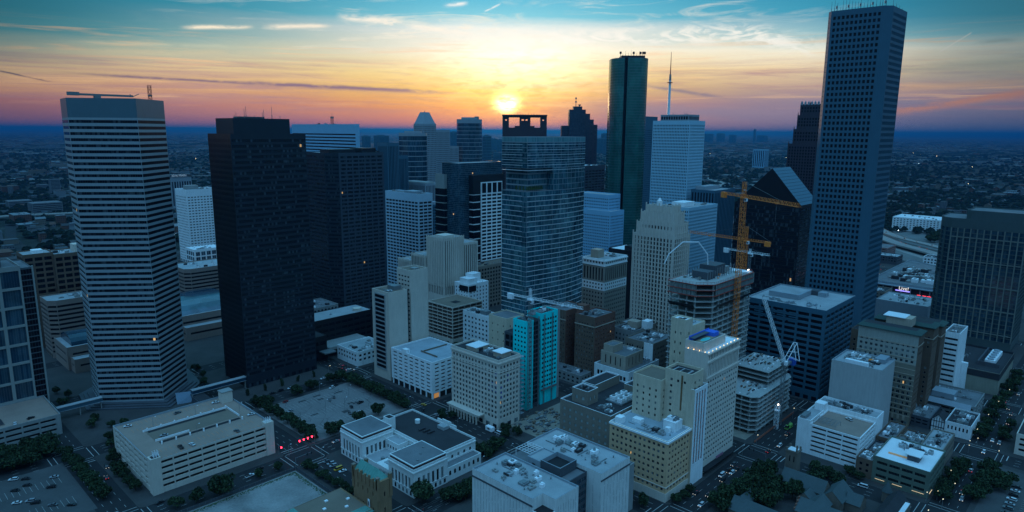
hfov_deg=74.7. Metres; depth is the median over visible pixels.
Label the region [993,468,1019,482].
street tree
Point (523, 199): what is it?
window
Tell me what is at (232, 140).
window
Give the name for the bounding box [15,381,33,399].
window
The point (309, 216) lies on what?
window
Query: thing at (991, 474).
street tree
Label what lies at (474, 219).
window
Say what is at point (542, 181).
window
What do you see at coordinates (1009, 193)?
warehouse
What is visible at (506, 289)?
window
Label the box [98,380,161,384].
window
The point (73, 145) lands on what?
window
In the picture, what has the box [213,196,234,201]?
window
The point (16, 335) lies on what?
window
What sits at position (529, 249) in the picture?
window
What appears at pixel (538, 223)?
window
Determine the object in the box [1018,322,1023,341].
pavement
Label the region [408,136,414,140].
window
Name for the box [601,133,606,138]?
distant tower
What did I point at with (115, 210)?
window
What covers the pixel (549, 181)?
window
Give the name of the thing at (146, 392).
window
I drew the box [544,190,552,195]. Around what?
window
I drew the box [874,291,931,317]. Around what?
building
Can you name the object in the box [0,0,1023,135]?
sky
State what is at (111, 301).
window
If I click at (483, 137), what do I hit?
window
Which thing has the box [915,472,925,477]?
window
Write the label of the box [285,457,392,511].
church hall
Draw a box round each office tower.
[0,258,49,404]
[60,85,187,401]
[175,185,215,261]
[207,106,316,387]
[292,116,359,151]
[306,148,386,308]
[372,265,428,380]
[377,142,399,261]
[385,189,432,283]
[399,131,427,180]
[399,155,408,189]
[414,111,458,181]
[435,161,504,261]
[457,117,481,161]
[501,136,584,315]
[502,112,546,188]
[560,97,596,163]
[582,191,623,265]
[584,164,604,191]
[642,116,657,210]
[649,52,704,203]
[665,200,717,273]
[690,184,734,265]
[731,167,812,311]
[786,101,820,195]
[929,206,1023,351]
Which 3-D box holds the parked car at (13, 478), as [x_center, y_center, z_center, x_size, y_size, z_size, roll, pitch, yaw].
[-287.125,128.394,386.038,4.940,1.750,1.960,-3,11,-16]
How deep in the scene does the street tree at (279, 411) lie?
467.77 m
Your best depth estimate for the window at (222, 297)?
527.69 m
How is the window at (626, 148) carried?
in the glass skyscraper at (627, 100)
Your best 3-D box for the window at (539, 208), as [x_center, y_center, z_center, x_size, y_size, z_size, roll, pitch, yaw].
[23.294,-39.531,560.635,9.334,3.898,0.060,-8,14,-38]
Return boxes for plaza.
[79,369,200,410]
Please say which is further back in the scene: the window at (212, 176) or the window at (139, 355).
the window at (212, 176)
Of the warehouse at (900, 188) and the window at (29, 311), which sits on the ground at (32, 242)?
the warehouse at (900, 188)
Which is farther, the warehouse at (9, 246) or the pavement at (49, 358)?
the warehouse at (9, 246)
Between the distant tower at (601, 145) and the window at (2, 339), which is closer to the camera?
the window at (2, 339)
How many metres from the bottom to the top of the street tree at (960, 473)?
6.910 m
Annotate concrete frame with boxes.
[665,261,756,367]
[734,352,790,432]
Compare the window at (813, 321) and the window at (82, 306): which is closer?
the window at (813, 321)
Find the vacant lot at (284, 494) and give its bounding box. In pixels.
[189,471,326,511]
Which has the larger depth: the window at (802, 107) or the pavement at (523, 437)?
the window at (802, 107)
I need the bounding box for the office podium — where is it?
[314,304,372,360]
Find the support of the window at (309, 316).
in the office tower at (259, 180)
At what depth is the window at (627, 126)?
980.34 m
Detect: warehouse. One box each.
[0,185,18,192]
[1,244,14,249]
[7,187,13,193]
[8,212,31,222]
[16,222,31,227]
[28,169,46,174]
[30,194,55,197]
[36,184,48,188]
[38,232,46,241]
[53,243,64,248]
[55,214,66,222]
[892,187,908,191]
[939,201,947,208]
[990,193,1006,196]
[1003,192,1018,194]
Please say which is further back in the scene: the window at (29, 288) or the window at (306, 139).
the window at (306, 139)
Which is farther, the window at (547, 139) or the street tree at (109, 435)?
the window at (547, 139)
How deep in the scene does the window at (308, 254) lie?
528.60 m
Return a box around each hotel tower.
[513,305,559,410]
[669,315,704,365]
[684,328,740,472]
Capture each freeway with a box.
[0,212,72,217]
[7,175,210,182]
[883,229,937,248]
[883,235,936,254]
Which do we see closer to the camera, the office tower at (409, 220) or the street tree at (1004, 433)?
the street tree at (1004, 433)
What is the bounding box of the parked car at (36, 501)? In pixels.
[30,499,40,504]
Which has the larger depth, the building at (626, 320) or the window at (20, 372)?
the building at (626, 320)
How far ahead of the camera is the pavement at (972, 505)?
371.99 m
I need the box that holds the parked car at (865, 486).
[857,483,867,488]
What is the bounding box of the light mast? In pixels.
[773,404,780,427]
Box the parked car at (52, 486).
[46,484,56,488]
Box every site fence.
[179,467,295,511]
[296,467,330,491]
[754,411,793,442]
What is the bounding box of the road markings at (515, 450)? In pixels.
[13,260,1023,511]
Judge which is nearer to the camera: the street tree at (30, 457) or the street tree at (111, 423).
the street tree at (30, 457)
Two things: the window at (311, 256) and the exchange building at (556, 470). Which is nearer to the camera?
the exchange building at (556, 470)
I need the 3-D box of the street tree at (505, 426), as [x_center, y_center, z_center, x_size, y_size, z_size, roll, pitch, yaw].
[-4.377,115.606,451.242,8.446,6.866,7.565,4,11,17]
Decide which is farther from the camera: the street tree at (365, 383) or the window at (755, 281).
the window at (755, 281)
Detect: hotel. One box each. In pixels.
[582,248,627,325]
[849,311,948,426]
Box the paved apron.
[883,229,938,261]
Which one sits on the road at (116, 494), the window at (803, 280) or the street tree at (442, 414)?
the street tree at (442, 414)
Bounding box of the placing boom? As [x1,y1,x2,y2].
[664,242,707,264]
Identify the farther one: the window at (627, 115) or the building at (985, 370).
the window at (627, 115)
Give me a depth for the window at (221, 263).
522.05 m
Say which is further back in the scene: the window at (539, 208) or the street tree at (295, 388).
the window at (539, 208)
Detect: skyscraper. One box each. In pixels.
[605,51,647,244]
[805,0,906,327]
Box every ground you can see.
[0,129,1023,252]
[511,403,559,436]
[733,407,789,439]
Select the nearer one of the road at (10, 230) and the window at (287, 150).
the window at (287, 150)
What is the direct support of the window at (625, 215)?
in the glass skyscraper at (627, 100)
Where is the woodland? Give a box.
[0,133,1023,250]
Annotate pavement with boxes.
[0,446,51,471]
[43,347,57,363]
[46,366,91,401]
[60,402,192,446]
[94,449,282,507]
[177,466,334,511]
[184,334,224,368]
[196,365,334,401]
[252,381,411,445]
[326,417,509,505]
[327,349,373,368]
[369,372,451,401]
[443,497,636,511]
[451,391,567,443]
[489,304,500,311]
[559,379,575,385]
[633,452,736,504]
[706,468,880,511]
[733,405,798,443]
[778,438,958,502]
[789,395,809,400]
[880,261,904,268]
[888,406,988,442]
[966,465,1023,511]
[973,374,1010,399]
[998,415,1023,459]
[1012,345,1023,367]
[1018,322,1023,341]
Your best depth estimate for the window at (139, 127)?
474.64 m
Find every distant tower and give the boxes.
[5,199,31,207]
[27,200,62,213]
[48,179,60,192]
[362,135,370,147]
[374,135,388,149]
[450,131,456,145]
[482,135,490,160]
[491,138,495,149]
[493,152,501,161]
[496,139,501,151]
[597,138,606,153]
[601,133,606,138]
[704,134,713,141]
[716,133,724,141]
[729,135,736,141]
[753,129,755,142]
[757,135,767,141]
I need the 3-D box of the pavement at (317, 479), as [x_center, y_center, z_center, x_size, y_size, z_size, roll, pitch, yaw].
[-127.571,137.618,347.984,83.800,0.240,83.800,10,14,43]
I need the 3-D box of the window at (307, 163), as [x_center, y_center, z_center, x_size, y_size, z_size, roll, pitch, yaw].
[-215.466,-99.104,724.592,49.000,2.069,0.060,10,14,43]
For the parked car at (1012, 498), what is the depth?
371.58 m
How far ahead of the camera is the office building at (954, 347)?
520.14 m
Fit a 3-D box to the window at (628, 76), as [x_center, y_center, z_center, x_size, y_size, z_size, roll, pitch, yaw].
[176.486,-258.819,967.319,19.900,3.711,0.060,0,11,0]
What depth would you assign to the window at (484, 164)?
774.38 m
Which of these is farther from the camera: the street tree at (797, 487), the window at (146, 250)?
the window at (146, 250)
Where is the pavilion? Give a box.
[175,391,210,404]
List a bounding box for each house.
[26,226,39,231]
[34,217,45,224]
[48,222,55,226]
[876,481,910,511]
[930,409,948,429]
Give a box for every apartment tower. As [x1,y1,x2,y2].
[16,243,81,347]
[170,174,191,207]
[752,149,768,167]
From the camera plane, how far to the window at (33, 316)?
465.12 m
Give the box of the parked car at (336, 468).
[333,465,342,470]
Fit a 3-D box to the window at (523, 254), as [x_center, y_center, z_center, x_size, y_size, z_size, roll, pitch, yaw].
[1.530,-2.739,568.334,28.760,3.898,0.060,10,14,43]
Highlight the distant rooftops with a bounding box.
[0,134,1023,259]
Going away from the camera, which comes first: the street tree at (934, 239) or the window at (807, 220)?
the window at (807, 220)
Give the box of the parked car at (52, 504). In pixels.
[47,502,57,506]
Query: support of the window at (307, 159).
in the office tower at (346, 192)
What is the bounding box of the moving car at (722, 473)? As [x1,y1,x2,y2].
[718,471,725,476]
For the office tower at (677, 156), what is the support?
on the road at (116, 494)
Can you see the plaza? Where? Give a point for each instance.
(170, 401)
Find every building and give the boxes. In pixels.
[186,244,216,261]
[314,298,337,311]
[337,336,373,366]
[340,409,480,497]
[409,180,435,200]
[433,201,435,234]
[447,339,520,429]
[454,271,488,309]
[463,307,493,342]
[472,428,633,511]
[478,258,501,306]
[489,309,523,350]
[559,362,590,384]
[560,371,632,447]
[594,340,658,381]
[608,244,631,318]
[609,410,691,502]
[614,319,652,344]
[620,317,656,329]
[625,329,669,367]
[632,362,703,426]
[675,382,707,484]
[743,283,855,401]
[828,349,894,428]
[855,448,875,479]
[868,440,884,451]
[871,435,945,498]
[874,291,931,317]
[875,286,891,305]
[876,420,906,441]
[880,252,902,264]
[898,434,922,443]
[902,429,927,439]
[910,402,940,428]
[921,428,954,465]
[923,254,936,265]
[939,324,967,386]
[944,408,979,440]
[958,344,1014,394]
[1014,420,1023,455]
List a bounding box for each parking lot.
[0,463,96,511]
[259,382,405,442]
[973,467,1023,511]
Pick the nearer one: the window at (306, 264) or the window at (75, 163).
the window at (75, 163)
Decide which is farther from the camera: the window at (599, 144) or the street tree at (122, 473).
the window at (599, 144)
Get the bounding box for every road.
[0,159,71,207]
[0,224,25,257]
[0,250,1023,511]
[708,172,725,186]
[882,241,922,257]
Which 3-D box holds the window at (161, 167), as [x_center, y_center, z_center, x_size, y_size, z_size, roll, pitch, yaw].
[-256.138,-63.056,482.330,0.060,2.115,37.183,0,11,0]
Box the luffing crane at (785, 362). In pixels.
[762,298,799,423]
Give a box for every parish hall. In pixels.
[728,488,777,511]
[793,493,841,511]
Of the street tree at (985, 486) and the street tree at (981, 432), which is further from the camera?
the street tree at (981, 432)
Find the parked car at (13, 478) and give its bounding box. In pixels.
[8,477,18,481]
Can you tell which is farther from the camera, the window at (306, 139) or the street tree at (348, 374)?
the window at (306, 139)
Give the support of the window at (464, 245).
in the stone tower at (447, 260)
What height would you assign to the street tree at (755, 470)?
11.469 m
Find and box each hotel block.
[40,290,90,373]
[178,258,222,340]
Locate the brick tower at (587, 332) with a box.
[551,301,615,376]
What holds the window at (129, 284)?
in the office tower at (119, 174)
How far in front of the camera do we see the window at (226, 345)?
533.65 m
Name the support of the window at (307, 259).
in the office tower at (259, 180)
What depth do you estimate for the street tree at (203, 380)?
531.11 m
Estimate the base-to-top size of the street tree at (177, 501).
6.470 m
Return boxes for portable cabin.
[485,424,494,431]
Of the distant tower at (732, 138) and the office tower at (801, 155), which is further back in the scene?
the distant tower at (732, 138)
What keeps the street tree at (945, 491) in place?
on the road at (116, 494)
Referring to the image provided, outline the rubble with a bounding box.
[514,408,559,434]
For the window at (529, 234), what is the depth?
558.31 m
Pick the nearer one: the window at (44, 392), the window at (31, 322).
the window at (31, 322)
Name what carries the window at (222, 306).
in the office tower at (259, 180)
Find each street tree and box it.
[0,443,12,451]
[0,448,17,461]
[0,454,23,469]
[4,444,24,453]
[12,448,27,457]
[18,436,33,447]
[19,449,42,465]
[20,441,41,453]
[29,436,50,444]
[35,431,59,439]
[38,439,60,454]
[51,386,60,392]
[55,445,73,453]
[56,397,68,403]
[61,448,72,456]
[61,453,80,461]
[64,389,71,396]
[68,456,84,465]
[70,462,89,471]
[76,467,90,476]
[79,470,99,481]
[84,476,102,485]
[85,417,96,425]
[88,478,105,490]
[90,413,98,419]
[94,484,112,498]
[103,430,113,438]
[105,420,115,425]
[105,438,114,447]
[105,452,120,460]
[108,447,116,452]
[109,460,121,466]
[110,462,128,475]
[118,468,130,477]
[119,418,127,422]
[121,474,135,484]
[129,479,142,490]
[167,496,184,506]
[188,486,204,500]
[190,364,201,369]
[199,370,205,377]
[199,377,207,382]
[207,473,235,493]
[208,483,223,495]
[249,395,263,405]
[254,468,262,476]
[257,399,272,411]
[263,395,274,401]
[265,403,278,414]
[273,406,284,418]
[273,461,282,469]
[279,411,293,423]
[290,384,302,393]
[290,415,300,425]
[291,419,306,428]
[298,424,315,433]
[300,458,312,467]
[304,379,318,389]
[304,427,318,438]
[308,463,318,468]
[314,469,329,476]
[324,421,339,434]
[324,474,333,481]
[325,373,340,382]
[330,477,343,484]
[335,368,345,380]
[335,419,344,429]
[340,481,349,488]
[343,371,353,379]
[346,486,353,493]
[347,372,362,382]
[351,410,365,419]
[353,377,365,386]
[361,380,371,388]
[366,381,380,391]
[370,402,384,414]
[373,384,384,394]
[379,389,392,396]
[387,390,400,400]
[392,392,405,402]
[395,398,410,407]
[410,479,434,501]
[437,408,445,413]
[438,486,454,499]
[439,411,446,417]
[445,485,460,498]
[448,411,456,416]
[453,481,469,488]
[456,486,471,499]
[462,476,471,486]
[475,444,482,452]
[479,440,488,452]
[484,446,492,457]
[488,436,506,447]
[489,444,497,452]
[500,422,511,430]
[500,430,509,436]
[512,425,522,435]
[638,492,648,505]
[670,492,682,502]
[680,489,690,497]
[685,483,695,492]
[707,490,731,510]
[717,482,735,500]
[728,478,749,496]
[734,478,749,485]
[739,472,751,480]
[742,464,765,476]
[744,474,773,489]
[746,484,761,503]
[751,458,771,472]
[758,487,775,507]
[761,458,778,472]
[761,474,778,484]
[764,469,782,481]
[767,480,792,494]
[767,488,783,502]
[782,477,804,498]
[806,468,826,478]
[809,460,820,470]
[818,465,837,477]
[829,471,846,482]
[844,464,855,473]
[851,470,865,478]
[927,237,938,241]
[933,484,954,500]
[937,475,954,483]
[937,478,954,490]
[944,466,963,477]
[947,471,959,483]
[950,460,968,472]
[952,456,972,468]
[962,482,987,500]
[968,472,993,484]
[972,427,989,438]
[974,479,993,493]
[975,468,996,478]
[976,422,993,431]
[976,461,1001,470]
[981,416,995,425]
[981,466,999,478]
[982,407,1000,418]
[983,457,1002,466]
[986,399,1006,409]
[991,478,1012,490]
[992,395,1008,403]
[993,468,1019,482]
[997,429,1012,438]
[998,424,1012,433]
[999,389,1013,397]
[1000,382,1018,391]
[1005,378,1020,385]
[1006,418,1016,425]
[1010,369,1023,375]
[1011,373,1023,380]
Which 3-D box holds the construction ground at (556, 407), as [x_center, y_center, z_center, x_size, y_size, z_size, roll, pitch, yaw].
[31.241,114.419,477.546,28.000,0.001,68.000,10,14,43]
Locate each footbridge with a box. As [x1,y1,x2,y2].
[56,396,102,414]
[190,376,246,395]
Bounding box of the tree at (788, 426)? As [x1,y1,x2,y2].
[784,422,792,429]
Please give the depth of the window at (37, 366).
471.81 m
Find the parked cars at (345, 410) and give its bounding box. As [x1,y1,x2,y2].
[281,389,396,438]
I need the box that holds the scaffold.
[520,354,524,420]
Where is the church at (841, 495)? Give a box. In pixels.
[781,443,865,511]
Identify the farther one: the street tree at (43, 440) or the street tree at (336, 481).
the street tree at (43, 440)
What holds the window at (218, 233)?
in the office tower at (259, 180)
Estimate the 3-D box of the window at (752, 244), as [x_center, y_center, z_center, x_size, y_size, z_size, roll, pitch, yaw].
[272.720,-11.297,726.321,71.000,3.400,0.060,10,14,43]
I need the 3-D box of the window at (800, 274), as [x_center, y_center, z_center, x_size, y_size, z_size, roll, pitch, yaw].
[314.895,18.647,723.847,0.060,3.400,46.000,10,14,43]
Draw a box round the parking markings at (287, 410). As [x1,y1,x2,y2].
[0,387,1022,511]
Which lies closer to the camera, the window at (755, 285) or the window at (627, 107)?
the window at (755, 285)
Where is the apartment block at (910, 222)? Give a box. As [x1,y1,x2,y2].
[892,214,941,231]
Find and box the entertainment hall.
[878,260,935,296]
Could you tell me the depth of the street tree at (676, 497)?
365.83 m
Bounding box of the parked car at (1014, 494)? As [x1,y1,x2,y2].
[1008,493,1018,497]
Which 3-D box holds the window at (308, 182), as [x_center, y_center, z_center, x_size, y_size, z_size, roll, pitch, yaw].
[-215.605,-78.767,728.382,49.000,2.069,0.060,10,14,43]
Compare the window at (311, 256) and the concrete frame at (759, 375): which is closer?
the concrete frame at (759, 375)
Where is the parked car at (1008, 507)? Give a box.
[1002,505,1013,510]
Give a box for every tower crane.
[507,288,582,411]
[689,226,770,268]
[721,182,800,336]
[723,247,768,290]
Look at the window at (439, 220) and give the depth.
778.93 m
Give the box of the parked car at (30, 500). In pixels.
[25,498,35,502]
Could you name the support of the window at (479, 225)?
in the office tower at (468, 196)
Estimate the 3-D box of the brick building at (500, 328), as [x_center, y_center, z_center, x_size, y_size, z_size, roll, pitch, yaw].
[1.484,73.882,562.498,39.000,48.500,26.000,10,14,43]
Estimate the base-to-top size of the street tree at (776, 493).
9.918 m
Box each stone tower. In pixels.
[398,233,477,299]
[629,198,690,332]
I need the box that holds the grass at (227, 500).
[192,472,326,511]
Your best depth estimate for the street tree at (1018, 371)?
559.17 m
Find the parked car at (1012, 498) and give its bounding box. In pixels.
[1006,497,1016,501]
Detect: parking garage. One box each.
[0,395,62,445]
[113,387,274,495]
[391,337,452,398]
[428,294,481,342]
[795,396,883,466]
[881,243,895,252]
[928,383,984,414]
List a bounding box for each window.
[0,271,19,288]
[0,312,2,327]
[0,330,5,346]
[0,349,7,365]
[0,367,10,384]
[0,385,12,402]
[2,290,21,307]
[5,308,24,326]
[7,327,26,344]
[10,345,29,363]
[12,363,31,381]
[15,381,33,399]
[20,269,31,274]
[21,274,32,279]
[22,280,32,285]
[23,286,33,291]
[23,291,34,296]
[24,297,34,302]
[25,303,35,308]
[26,308,36,313]
[26,314,36,319]
[27,203,61,213]
[27,319,37,324]
[28,325,38,330]
[28,330,39,336]
[29,336,39,341]
[30,341,40,347]
[31,347,41,352]
[31,352,41,358]
[32,358,42,363]
[33,363,43,369]
[34,368,43,374]
[34,374,44,379]
[35,379,45,385]
[36,385,46,390]
[36,390,46,395]
[48,180,59,192]
[57,302,82,307]
[58,306,83,311]
[58,311,83,316]
[59,315,84,320]
[59,320,84,325]
[60,324,85,329]
[63,120,98,396]
[69,120,136,122]
[69,126,137,128]
[70,132,138,134]
[71,138,138,140]
[71,144,139,146]
[72,150,139,152]
[73,156,140,158]
[73,162,140,164]
[73,350,88,354]
[74,168,141,170]
[75,174,141,176]
[76,180,142,182]
[76,186,143,188]
[77,192,143,194]
[78,198,144,200]
[78,204,144,206]
[79,209,145,212]
[80,215,145,217]
[80,221,146,223]
[81,227,146,229]
[81,232,147,235]
[82,238,147,240]
[83,244,148,246]
[83,249,148,252]
[84,255,149,258]
[85,261,150,263]
[85,266,150,269]
[86,272,151,275]
[87,278,151,280]
[87,283,152,286]
[88,289,152,291]
[88,294,153,297]
[89,300,153,303]
[90,305,154,308]
[90,311,154,314]
[91,316,155,319]
[92,322,155,325]
[92,327,156,330]
[93,332,156,336]
[93,338,157,341]
[94,343,157,346]
[95,349,158,352]
[95,354,158,357]
[96,359,159,363]
[96,365,159,368]
[97,370,160,373]
[98,375,160,379]
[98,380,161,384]
[99,386,161,389]
[99,391,162,394]
[103,396,162,400]
[138,120,164,123]
[138,126,165,129]
[139,132,165,135]
[139,138,166,141]
[140,143,166,147]
[141,149,167,152]
[141,155,167,158]
[142,160,168,164]
[142,166,168,170]
[143,171,168,176]
[143,177,169,182]
[144,182,169,188]
[144,187,170,194]
[145,193,170,200]
[145,198,171,205]
[146,204,171,211]
[147,209,172,217]
[147,215,172,223]
[148,220,173,228]
[148,225,173,234]
[149,231,174,240]
[149,236,174,245]
[150,241,175,251]
[150,246,175,256]
[151,252,175,262]
[151,257,176,268]
[152,262,176,273]
[152,267,177,279]
[153,273,177,285]
[154,278,178,290]
[154,283,178,296]
[155,288,178,301]
[155,293,179,307]
[156,298,179,312]
[156,303,180,318]
[157,309,180,323]
[157,313,181,328]
[158,319,181,334]
[158,324,182,339]
[159,329,182,344]
[159,334,182,350]
[160,339,183,355]
[160,344,183,361]
[161,348,184,366]
[161,354,184,371]
[162,359,185,376]
[162,364,185,382]
[163,369,185,387]
[163,373,186,392]
[164,378,186,397]
[172,182,174,205]
[176,195,214,261]
[183,316,220,323]
[191,269,217,274]
[191,327,221,334]
[192,273,217,277]
[192,276,217,281]
[192,280,218,284]
[192,283,218,288]
[208,138,229,141]
[209,144,230,147]
[209,149,230,152]
[209,154,231,158]
[210,160,231,163]
[210,165,231,169]
[211,170,232,174]
[211,175,232,180]
[211,180,232,185]
[212,185,233,191]
[212,191,233,196]
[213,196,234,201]
[213,201,234,207]
[213,206,234,212]
[214,211,235,217]
[214,216,235,223]
[214,221,235,228]
[215,226,236,233]
[215,231,236,238]
[216,236,237,244]
[216,241,237,249]
[216,246,237,254]
[217,251,238,259]
[217,256,238,265]
[217,261,238,270]
[218,266,239,275]
[218,271,239,280]
[219,276,239,285]
[219,281,240,290]
[219,285,240,295]
[220,291,240,300]
[220,295,241,305]
[220,300,241,310]
[221,305,242,316]
[221,310,242,321]
[221,314,242,325]
[222,319,243,331]
[222,324,243,336]
[223,329,243,340]
[223,334,244,346]
[223,338,244,350]
[224,343,244,355]
[224,348,245,360]
[224,352,245,365]
[225,357,245,370]
[225,362,246,375]
[226,366,315,386]
[231,139,304,141]
[232,144,304,147]
[232,149,304,152]
[233,154,305,158]
[233,159,305,163]
[233,164,305,169]
[234,169,305,174]
[234,174,306,180]
[234,179,306,185]
[235,185,306,191]
[235,190,306,196]
[235,194,307,201]
[236,199,307,207]
[236,204,307,212]
[237,209,307,217]
[237,214,308,223]
[237,219,308,228]
[238,224,308,233]
[238,229,308,238]
[238,234,309,244]
[239,239,309,249]
[239,243,309,254]
[240,248,309,259]
[240,253,310,264]
[240,258,310,270]
[241,263,310,275]
[241,267,310,280]
[241,272,311,285]
[242,277,311,290]
[242,282,311,295]
[242,286,311,300]
[243,291,311,305]
[243,296,312,311]
[243,301,312,315]
[244,305,312,321]
[244,310,312,326]
[244,314,313,330]
[245,319,313,336]
[245,324,313,341]
[245,328,313,345]
[246,333,313,350]
[246,338,314,355]
[246,342,314,360]
[247,347,314,365]
[247,351,314,370]
[247,356,315,375]
[293,133,354,134]
[306,136,355,138]
[306,139,355,141]
[306,142,355,144]
[306,145,355,147]
[306,155,323,157]
[307,159,323,161]
[307,163,323,165]
[307,167,324,169]
[307,171,324,173]
[307,174,324,177]
[308,178,324,181]
[308,182,324,185]
[308,186,325,189]
[308,190,325,193]
[308,193,325,196]
[309,197,325,200]
[309,201,325,204]
[309,205,325,208]
[309,208,326,212]
[309,212,326,216]
[309,216,326,220]
[310,220,326,223]
[310,223,326,227]
[310,227,326,231]
[310,231,327,235]
[310,234,327,239]
[311,238,327,242]
[311,242,327,246]
[311,256,328,261]
[312,267,328,272]
[343,155,384,308]
[362,142,370,147]
[386,198,417,283]
[402,141,407,145]
[402,146,407,150]
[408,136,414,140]
[408,141,414,145]
[408,146,414,150]
[408,167,415,170]
[408,172,415,175]
[414,126,457,180]
[415,136,421,140]
[415,141,421,145]
[415,146,421,150]
[435,188,443,194]
[435,195,443,202]
[436,203,444,209]
[436,210,444,216]
[436,217,444,223]
[436,224,444,231]
[442,163,500,259]
[445,241,445,283]
[447,241,447,275]
[450,134,456,144]
[454,352,517,416]
[457,123,481,160]
[459,162,501,164]
[459,164,501,166]
[459,166,501,168]
[459,167,501,170]
[459,169,501,172]
[459,171,501,174]
[459,173,501,176]
[464,245,464,275]
[473,195,480,201]
[473,202,479,208]
[473,210,480,216]
[473,217,480,223]
[473,224,480,231]
[473,232,480,238]
[482,183,485,192]
[483,137,490,160]
[487,183,490,192]
[493,182,496,191]
[493,265,501,300]
[498,182,501,191]
[502,137,527,141]
[502,142,527,147]
[502,147,526,152]
[502,152,526,157]
[502,157,526,162]
[502,162,526,167]
[502,190,526,196]
[502,195,526,201]
[502,200,526,206]
[502,205,526,211]
[502,210,526,216]
[502,215,526,221]
[502,220,526,226]
[502,224,526,231]
[502,229,526,236]
[502,234,526,241]
[502,239,525,246]
[502,244,525,251]
[502,249,525,256]
[502,253,525,261]
[502,258,525,266]
[502,263,525,271]
[502,268,525,276]
[502,272,525,281]
[502,277,525,286]
[502,282,525,290]
[502,287,525,295]
[502,291,525,300]
[502,296,525,305]
[502,301,525,310]
[502,305,525,315]
[506,168,527,172]
[506,173,527,178]
[506,179,527,184]
[506,184,527,190]
[515,315,556,402]
[526,137,584,314]
[526,256,534,261]
[526,261,534,266]
[527,163,535,167]
[527,192,535,196]
[527,197,535,201]
[527,202,534,206]
[527,207,534,211]
[527,212,534,216]
[527,217,534,221]
[527,222,534,226]
[527,227,534,231]
[527,232,534,236]
[527,237,534,241]
[527,242,534,246]
[527,247,534,251]
[527,252,534,256]
[528,137,535,141]
[528,143,535,147]
[528,148,535,152]
[528,153,535,157]
[528,158,535,162]
[528,168,546,172]
[528,173,546,178]
[528,179,546,184]
[535,216,543,220]
[535,221,543,225]
[535,226,543,230]
[535,231,543,235]
[535,236,543,240]
[535,241,542,245]
[535,246,542,250]
[536,148,544,152]
[536,153,544,157]
[536,158,544,162]
[536,163,544,167]
[536,191,543,195]
[536,196,543,200]
[536,201,543,205]
[536,206,543,210]
[536,211,543,215]
[537,137,544,141]
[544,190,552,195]
[545,137,553,141]
[545,153,552,157]
[545,158,552,162]
[545,163,552,167]
[547,173,552,178]
[547,179,552,183]
[547,184,552,189]
[560,315,612,373]
[562,112,595,163]
[582,197,622,263]
[583,258,625,323]
[585,170,603,191]
[597,140,606,151]
[605,58,647,231]
[623,182,636,184]
[623,185,636,187]
[623,190,636,192]
[623,193,635,195]
[623,198,635,200]
[623,206,635,208]
[623,227,634,229]
[623,232,632,234]
[624,155,637,157]
[624,158,637,160]
[624,166,637,168]
[624,169,636,171]
[624,174,636,176]
[624,177,636,179]
[624,211,635,213]
[624,214,635,216]
[624,219,634,221]
[625,128,638,130]
[625,131,638,133]
[625,136,638,138]
[625,139,638,141]
[625,142,638,144]
[625,147,637,149]
[625,150,637,152]
[626,103,639,105]
[626,106,639,108]
[626,109,639,111]
[626,114,639,116]
[626,117,639,119]
[626,120,638,122]
[626,125,638,127]
[627,75,640,77]
[627,78,640,80]
[627,81,640,83]
[627,89,640,91]
[627,92,640,94]
[627,95,639,97]
[628,58,641,60]
[628,61,641,63]
[628,64,641,66]
[628,72,640,74]
[632,225,681,332]
[642,130,651,206]
[650,125,703,203]
[667,435,687,489]
[688,207,716,268]
[703,366,736,460]
[731,258,794,269]
[731,262,794,273]
[732,244,796,254]
[732,247,795,258]
[732,251,795,262]
[732,255,795,265]
[732,266,794,277]
[733,229,797,239]
[733,233,797,242]
[733,237,796,246]
[733,240,796,250]
[734,215,798,223]
[734,218,798,227]
[734,222,798,231]
[734,226,797,235]
[735,204,799,211]
[735,207,799,215]
[735,211,799,219]
[748,273,793,281]
[748,283,771,288]
[750,287,764,290]
[753,280,777,285]
[754,276,793,285]
[783,336,793,340]
[784,325,794,329]
[784,331,793,335]
[788,107,816,195]
[792,382,802,387]
[793,372,803,376]
[794,366,803,371]
[795,271,805,277]
[795,275,805,281]
[795,279,804,284]
[796,260,806,265]
[796,264,806,269]
[796,267,805,273]
[796,334,806,337]
[796,339,806,343]
[797,249,807,254]
[797,252,807,258]
[797,256,806,261]
[797,322,807,326]
[797,328,807,332]
[798,234,808,239]
[798,237,808,242]
[798,241,808,246]
[798,245,807,250]
[798,311,808,315]
[798,317,808,321]
[799,226,809,231]
[799,230,809,235]
[800,215,810,219]
[800,218,810,223]
[800,222,809,227]
[801,207,811,211]
[801,211,810,215]
[805,386,815,390]
[806,370,816,374]
[806,375,816,379]
[807,359,817,363]
[807,364,817,368]
[808,12,904,317]
[808,347,818,351]
[808,353,818,357]
[809,336,820,340]
[809,342,819,346]
[810,325,821,329]
[810,331,820,335]
[811,314,822,317]
[811,319,821,323]
[818,302,852,399]
[852,336,937,424]
[893,218,940,229]
[902,468,912,473]
[913,486,923,491]
[914,479,924,484]
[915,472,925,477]
[931,226,1023,351]
[1018,438,1023,451]
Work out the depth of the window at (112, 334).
483.41 m
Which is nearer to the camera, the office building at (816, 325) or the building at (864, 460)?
the building at (864, 460)
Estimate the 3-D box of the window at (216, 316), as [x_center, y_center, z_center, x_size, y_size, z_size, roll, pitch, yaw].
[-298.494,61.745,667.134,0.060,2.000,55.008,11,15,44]

